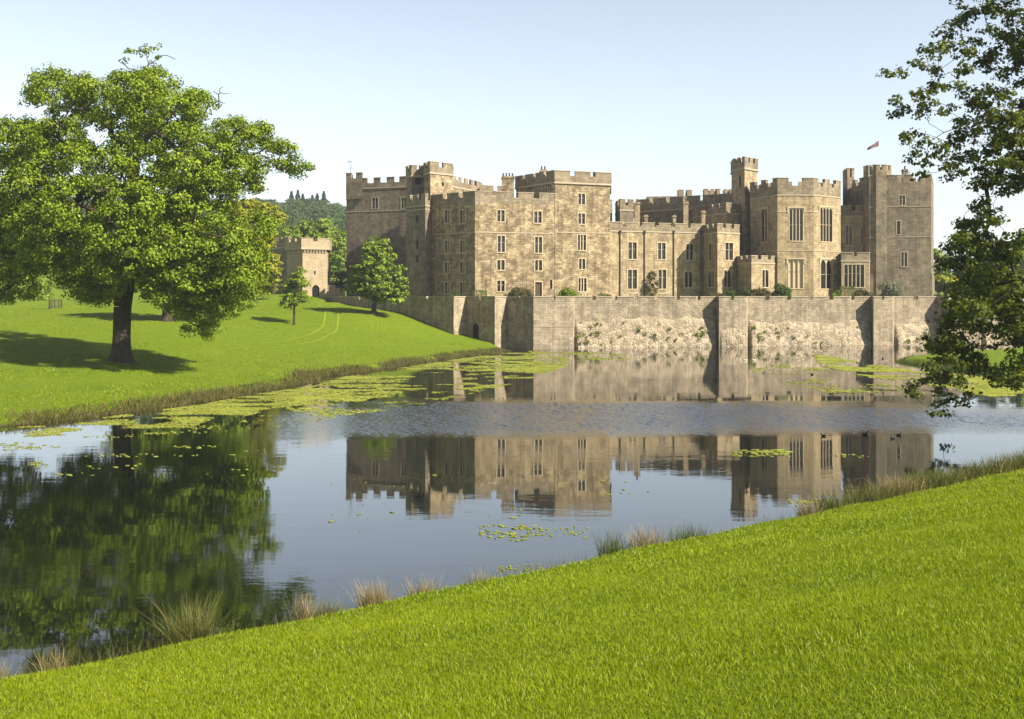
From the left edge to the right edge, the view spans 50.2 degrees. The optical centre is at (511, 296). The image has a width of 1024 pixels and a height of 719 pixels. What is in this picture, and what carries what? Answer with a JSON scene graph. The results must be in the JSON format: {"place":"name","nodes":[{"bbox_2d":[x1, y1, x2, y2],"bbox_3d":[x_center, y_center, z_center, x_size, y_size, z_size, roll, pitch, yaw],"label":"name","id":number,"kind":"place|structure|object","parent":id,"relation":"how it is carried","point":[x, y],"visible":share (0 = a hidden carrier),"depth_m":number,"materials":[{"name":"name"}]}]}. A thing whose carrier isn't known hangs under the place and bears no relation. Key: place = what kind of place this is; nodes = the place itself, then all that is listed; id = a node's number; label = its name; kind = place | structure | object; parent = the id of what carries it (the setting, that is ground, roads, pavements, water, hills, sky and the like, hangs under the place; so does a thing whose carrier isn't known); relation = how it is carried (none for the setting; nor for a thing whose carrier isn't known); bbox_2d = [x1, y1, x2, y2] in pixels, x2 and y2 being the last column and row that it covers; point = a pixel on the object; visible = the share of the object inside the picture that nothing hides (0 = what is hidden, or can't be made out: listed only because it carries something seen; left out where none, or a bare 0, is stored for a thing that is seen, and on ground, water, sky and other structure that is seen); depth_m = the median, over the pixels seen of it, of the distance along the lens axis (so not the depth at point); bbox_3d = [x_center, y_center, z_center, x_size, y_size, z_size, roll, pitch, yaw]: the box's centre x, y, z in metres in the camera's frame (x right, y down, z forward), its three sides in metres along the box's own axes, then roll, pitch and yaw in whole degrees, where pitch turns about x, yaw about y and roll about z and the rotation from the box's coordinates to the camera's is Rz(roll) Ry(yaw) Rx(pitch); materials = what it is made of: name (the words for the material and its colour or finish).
{"place":"outdoors","nodes":[
{"label":"outdoors","id":0,"kind":"place"},
{"bbox_2d":[0,304,497,424],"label":"grass","id":1,"kind":"structure","parent":0,"point":[116,365],"depth_m":103.60,"materials":[{"name":"green plant"}]},
{"bbox_2d":[0,344,1023,677],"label":"water","id":2,"kind":"structure","parent":0,"point":[96,558],"depth_m":42.68,"materials":[{"name":"blue liquid"}]},
{"bbox_2d":[0,346,511,425],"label":"reed fringe","id":3,"kind":"object","parent":2,"relation":"in","point":[302,376],"visible":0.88,"depth_m":75.73,"materials":[{"name":"green plant"}]},
{"bbox_2d":[0,351,1023,476],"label":"floating weed","id":4,"kind":"object","parent":2,"relation":"on","point":[297,398],"visible":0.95,"depth_m":80.86,"materials":[{"name":"green plant"}]},
{"bbox_2d":[328,449,868,571],"bbox_3d":[5.833,6.996,39.015,25.201,0.048,15.266,0,0,-26],"label":"floating weed","id":5,"kind":"object","parent":2,"relation":"on","point":[781,451],"visible":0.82,"depth_m":33.89,"materials":[{"name":"green plant"}]},
{"bbox_2d":[0,255,1023,718],"bbox_3d":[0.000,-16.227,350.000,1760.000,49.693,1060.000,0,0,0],"label":"ground","id":6,"kind":"structure","parent":0,"point":[162,329],"depth_m":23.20,"materials":[{"name":"green plant"}]},
{"bbox_2d":[0,654,26,679],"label":"rush tuft","id":7,"kind":"object","parent":6,"relation":"on","point":[1,673],"visible":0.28,"depth_m":19.39,"materials":[{"name":"beige plant"}]},
{"bbox_2d":[32,277,62,308],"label":"sapling","id":8,"kind":"object","parent":6,"relation":"on","point":[46,287],"visible":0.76,"depth_m":149.57,"materials":[{"name":"green plant"}]},
{"bbox_2d":[25,642,81,671],"bbox_3d":[-8.375,6.714,19.883,1.046,0.807,0.809,0,0,-21],"label":"rush tuft","id":9,"kind":"object","parent":6,"relation":"on","point":[57,664],"visible":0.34,"depth_m":19.90,"materials":[{"name":"beige plant"}]},
{"bbox_2d":[51,299,61,308],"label":"tree guard","id":10,"kind":"object","parent":6,"relation":"on","point":[58,303],"visible":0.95,"depth_m":151.46,"materials":[{"name":"grey wood"}]},
{"bbox_2d":[108,266,172,321],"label":"sycamore tree","id":11,"kind":"object","parent":6,"relation":"on","point":[165,318],"depth_m":129.41,"materials":[{"name":"green plant"}]},
{"bbox_2d":[0,42,315,362],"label":"sycamore tree","id":12,"kind":"object","parent":6,"relation":"on","point":[194,263],"visible":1,"depth_m":84.80,"materials":[{"name":"green plant"}]},
{"bbox_2d":[0,197,345,268],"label":"hill wood","id":13,"kind":"object","parent":6,"relation":"on","point":[307,209],"visible":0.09,"depth_m":480.30,"materials":[{"name":"green plant"}]},
{"bbox_2d":[134,588,234,646],"bbox_3d":[-6.420,6.461,21.463,2.333,1.309,2.025,0,0,-28],"label":"rush tuft","id":14,"kind":"object","parent":6,"relation":"on","point":[189,630],"visible":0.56,"depth_m":21.45,"materials":[{"name":"green plant"}]},
{"bbox_2d":[211,215,260,304],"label":"ash tree","id":15,"kind":"object","parent":6,"relation":"on","point":[220,233],"visible":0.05,"depth_m":163.62,"materials":[{"name":"green plant"}]},
{"bbox_2d":[228,198,287,298],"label":"maple tree","id":16,"kind":"object","parent":6,"relation":"on","point":[246,207],"visible":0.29,"depth_m":171.61,"materials":[{"name":"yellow plant"}]},
{"bbox_2d":[277,266,311,324],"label":"young tree","id":17,"kind":"object","parent":6,"relation":"on","point":[294,282],"visible":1,"depth_m":139.63,"materials":[{"name":"green plant"}]},
{"bbox_2d":[268,305,325,342],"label":"wheel track","id":18,"kind":"structure","parent":6,"relation":"on","point":[314,331],"depth_m":137.41,"materials":[{"name":"green plant"}]},
{"bbox_2d":[295,190,300,201],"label":"conifer","id":19,"kind":"object","parent":6,"relation":"on","point":[297,195],"visible":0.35,"depth_m":599.26,"materials":[{"name":"green plant"}]},
{"bbox_2d":[277,220,325,240],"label":"beech tree","id":20,"kind":"object","parent":6,"relation":"on","point":[306,230],"visible":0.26,"depth_m":243.74,"materials":[{"name":"green plant"}]},
{"bbox_2d":[281,588,321,621],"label":"rush tuft","id":21,"kind":"object","parent":6,"relation":"on","point":[304,612],"visible":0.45,"depth_m":23.02,"materials":[{"name":"beige plant"}]},
{"bbox_2d":[271,304,338,347],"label":"wheel track","id":22,"kind":"structure","parent":6,"relation":"on","point":[326,335],"depth_m":137.10,"materials":[{"name":"green plant"}]},
{"bbox_2d":[272,237,344,295],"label":"gatehouse","id":23,"kind":"object","parent":6,"relation":"on","point":[311,256],"visible":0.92,"depth_m":180.90,"materials":[{"name":"stone"}]},
{"bbox_2d":[314,193,319,203],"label":"conifer","id":24,"kind":"object","parent":6,"relation":"on","point":[317,197],"visible":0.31,"depth_m":599.34,"materials":[{"name":"green plant"}]},
{"bbox_2d":[320,191,328,205],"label":"conifer","id":25,"kind":"object","parent":6,"relation":"on","point":[323,196],"visible":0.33,"depth_m":599.41,"materials":[{"name":"green plant"}]},
{"bbox_2d":[313,217,345,286],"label":"beech tree","id":26,"kind":"object","parent":6,"relation":"on","point":[338,255],"visible":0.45,"depth_m":248.43,"materials":[{"name":"green plant"}]},
{"bbox_2d":[307,595,353,617],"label":"rush tuft","id":27,"kind":"object","parent":6,"relation":"on","point":[327,610],"visible":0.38,"depth_m":23.41,"materials":[{"name":"plant"}]},
{"bbox_2d":[330,270,345,291],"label":"yew tree","id":28,"kind":"object","parent":6,"relation":"on","point":[339,283],"visible":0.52,"depth_m":203.94,"materials":[{"name":"green plant"}]},
{"bbox_2d":[342,575,398,608],"bbox_3d":[-3.066,6.648,24.138,1.426,0.928,1.266,0,0,17],"label":"rush tuft","id":29,"kind":"object","parent":6,"relation":"on","point":[374,598],"visible":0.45,"depth_m":24.08,"materials":[{"name":"beige plant"}]},
{"bbox_2d":[340,235,409,313],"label":"lime tree","id":30,"kind":"object","parent":6,"relation":"on","point":[369,283],"visible":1,"depth_m":148.70,"materials":[{"name":"green plant"}]},
{"bbox_2d":[400,570,443,597],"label":"rush tuft","id":31,"kind":"object","parent":6,"relation":"on","point":[424,588],"visible":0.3,"depth_m":24.96,"materials":[{"name":"beige plant"}]},
{"bbox_2d":[473,290,486,299],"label":"box hedge","id":32,"kind":"object","parent":6,"relation":"on","point":[479,291],"visible":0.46,"depth_m":155.47,"materials":[{"name":"green plant"}]},
{"bbox_2d":[465,567,499,584],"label":"rush tuft","id":33,"kind":"object","parent":6,"relation":"on","point":[485,576],"visible":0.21,"depth_m":26.08,"materials":[{"name":"beige plant"}]},
{"bbox_2d":[1,446,1023,676],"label":"reed fringe","id":34,"kind":"object","parent":6,"relation":"on","point":[994,469],"visible":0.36,"depth_m":38.14,"materials":[{"name":"green plant"}]},
{"bbox_2d":[504,286,534,299],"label":"shrub","id":35,"kind":"object","parent":6,"relation":"on","point":[516,291],"visible":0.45,"depth_m":157.21,"materials":[{"name":"green plant"}]},
{"bbox_2d":[556,287,578,295],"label":"shrub","id":36,"kind":"object","parent":6,"relation":"on","point":[568,291],"visible":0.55,"depth_m":159.35,"materials":[{"name":"green plant"}]},
{"bbox_2d":[596,292,611,295],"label":"shrub","id":37,"kind":"object","parent":6,"relation":"on","point":[603,294],"visible":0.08,"depth_m":161.42,"materials":[{"name":"green plant"}]},
{"bbox_2d":[590,527,643,557],"bbox_3d":[2.735,6.593,28.724,1.639,1.032,1.418,0,0,-18],"label":"rush tuft","id":38,"kind":"object","parent":6,"relation":"on","point":[609,548],"visible":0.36,"depth_m":28.70,"materials":[{"name":"green plant"}]},
{"bbox_2d":[346,156,934,299],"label":"castle","id":39,"kind":"structure","parent":6,"relation":"on","point":[544,232],"depth_m":171.51,"materials":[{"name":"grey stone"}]},
{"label":"flagpole","id":40,"kind":"object","parent":39,"relation":"on","visible":0},
{"bbox_2d":[867,141,878,149],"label":"flag","id":41,"kind":"object","parent":40,"relation":"attached to","point":[876,144],"visible":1,"depth_m":174.30,"materials":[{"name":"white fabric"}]},
{"bbox_2d":[624,522,676,548],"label":"rush tuft","id":42,"kind":"object","parent":6,"relation":"on","point":[644,540],"visible":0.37,"depth_m":29.50,"materials":[{"name":"beige plant"}]},
{"bbox_2d":[645,270,660,295],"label":"climbing shrub","id":43,"kind":"object","parent":6,"relation":"on","point":[653,290],"visible":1,"depth_m":170.23,"materials":[{"name":"green plant"}]},
{"bbox_2d":[325,296,1023,348],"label":"moat wall","id":44,"kind":"structure","parent":6,"relation":"on","point":[538,322],"depth_m":151.45,"materials":[{"name":"stone"}]},
{"bbox_2d":[472,321,479,337],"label":"doorway","id":45,"kind":"structure","parent":44,"relation":"in","point":[475,328],"depth_m":149.86,"materials":[{"name":"stone"}]},
{"bbox_2d":[575,321,990,344],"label":"wall plants","id":46,"kind":"object","parent":44,"relation":"attached to","point":[754,326],"depth_m":151.21,"materials":[{"name":"green plant"}]},
{"bbox_2d":[664,522,716,541],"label":"rush tuft","id":47,"kind":"object","parent":6,"relation":"on","point":[686,534],"visible":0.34,"depth_m":30.55,"materials":[{"name":"green plant"}]},
{"bbox_2d":[705,293,723,295],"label":"shrub","id":48,"kind":"object","parent":6,"relation":"on","point":[712,294],"visible":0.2,"depth_m":165.67,"materials":[{"name":"green plant"}]},
{"bbox_2d":[723,290,737,299],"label":"shrub","id":49,"kind":"object","parent":6,"relation":"on","point":[732,293],"visible":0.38,"depth_m":166.32,"materials":[{"name":"green plant"}]},
{"bbox_2d":[740,287,750,295],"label":"shrub","id":50,"kind":"object","parent":6,"relation":"on","point":[743,290],"visible":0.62,"depth_m":165.88,"materials":[{"name":"green plant"}]},
{"bbox_2d":[748,286,771,299],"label":"shrub","id":51,"kind":"object","parent":6,"relation":"on","point":[761,292],"visible":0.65,"depth_m":164.90,"materials":[{"name":"green plant"}]},
{"bbox_2d":[770,283,792,299],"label":"shrub","id":52,"kind":"object","parent":6,"relation":"on","point":[780,289],"visible":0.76,"depth_m":165.41,"materials":[{"name":"green plant"}]},
{"bbox_2d":[790,494,828,516],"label":"rush tuft","id":53,"kind":"object","parent":6,"relation":"on","point":[805,510],"visible":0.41,"depth_m":33.97,"materials":[{"name":"beige plant"}]},
{"bbox_2d":[830,290,841,299],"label":"shrub","id":54,"kind":"object","parent":6,"relation":"on","point":[835,294],"visible":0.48,"depth_m":167.88,"materials":[{"name":"green plant"}]},
{"bbox_2d":[808,487,869,511],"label":"rush tuft","id":55,"kind":"object","parent":6,"relation":"on","point":[835,503],"visible":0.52,"depth_m":34.79,"materials":[{"name":"green plant"}]},
{"bbox_2d":[839,286,854,298],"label":"box hedge","id":56,"kind":"object","parent":6,"relation":"on","point":[852,287],"visible":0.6,"depth_m":168.27,"materials":[{"name":"green plant"}]},
{"bbox_2d":[851,288,874,299],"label":"shrub","id":57,"kind":"object","parent":6,"relation":"on","point":[861,292],"visible":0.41,"depth_m":168.52,"materials":[{"name":"green plant"}]},
{"bbox_2d":[839,476,902,503],"bbox_3d":[11.820,6.552,35.959,2.192,1.108,1.961,0,0,21],"label":"rush tuft","id":58,"kind":"object","parent":6,"relation":"on","point":[869,497],"visible":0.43,"depth_m":35.90,"materials":[{"name":"green plant"}]},
{"bbox_2d":[878,280,903,298],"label":"shrub","id":59,"kind":"object","parent":6,"relation":"on","point":[888,288],"visible":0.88,"depth_m":169.37,"materials":[{"name":"green plant"}]},
{"bbox_2d":[860,471,929,497],"bbox_3d":[13.026,6.521,37.087,2.365,1.169,1.980,0,0,0],"label":"rush tuft","id":60,"kind":"object","parent":6,"relation":"on","point":[897,489],"visible":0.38,"depth_m":36.96,"materials":[{"name":"green plant"}]},
{"bbox_2d":[899,464,965,488],"bbox_3d":[14.577,6.519,38.444,2.352,1.170,1.967,0,0,0],"label":"rush tuft","id":61,"kind":"object","parent":6,"relation":"on","point":[937,481],"visible":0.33,"depth_m":38.24,"materials":[{"name":"green plant"}]},
{"bbox_2d":[934,248,949,293],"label":"woodland tree","id":62,"kind":"object","parent":6,"relation":"on","point":[938,253],"visible":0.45,"depth_m":233.94,"materials":[{"name":"green plant"}]},
{"bbox_2d":[935,274,958,295],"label":"woodland tree","id":63,"kind":"object","parent":6,"relation":"on","point":[941,280],"visible":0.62,"depth_m":214.47,"materials":[{"name":"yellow plant"}]},
{"bbox_2d":[895,354,1001,375],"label":"reed fringe","id":64,"kind":"object","parent":6,"relation":"on","point":[902,360],"visible":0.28,"depth_m":112.12,"materials":[{"name":"green plant"}]},
{"bbox_2d":[875,0,1023,418],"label":"oak tree","id":65,"kind":"object","parent":6,"relation":"on","point":[1003,302],"visible":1,"depth_m":54.10,"materials":[{"name":"green plant"}]},
{"bbox_2d":[941,254,967,278],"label":"woodland tree","id":66,"kind":"object","parent":6,"relation":"on","point":[953,272],"visible":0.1,"depth_m":244.25,"materials":[{"name":"green plant"}]},
{"bbox_2d":[1001,245,1023,275],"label":"woodland tree","id":67,"kind":"object","parent":6,"relation":"on","point":[1021,265],"visible":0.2,"depth_m":248.28,"materials":[{"name":"green plant"}]},
{"bbox_2d":[0,0,1023,271],"label":"sky","id":68,"kind":"structure","parent":0,"point":[661,97],"materials":[{"name":"blue"}]}
]}

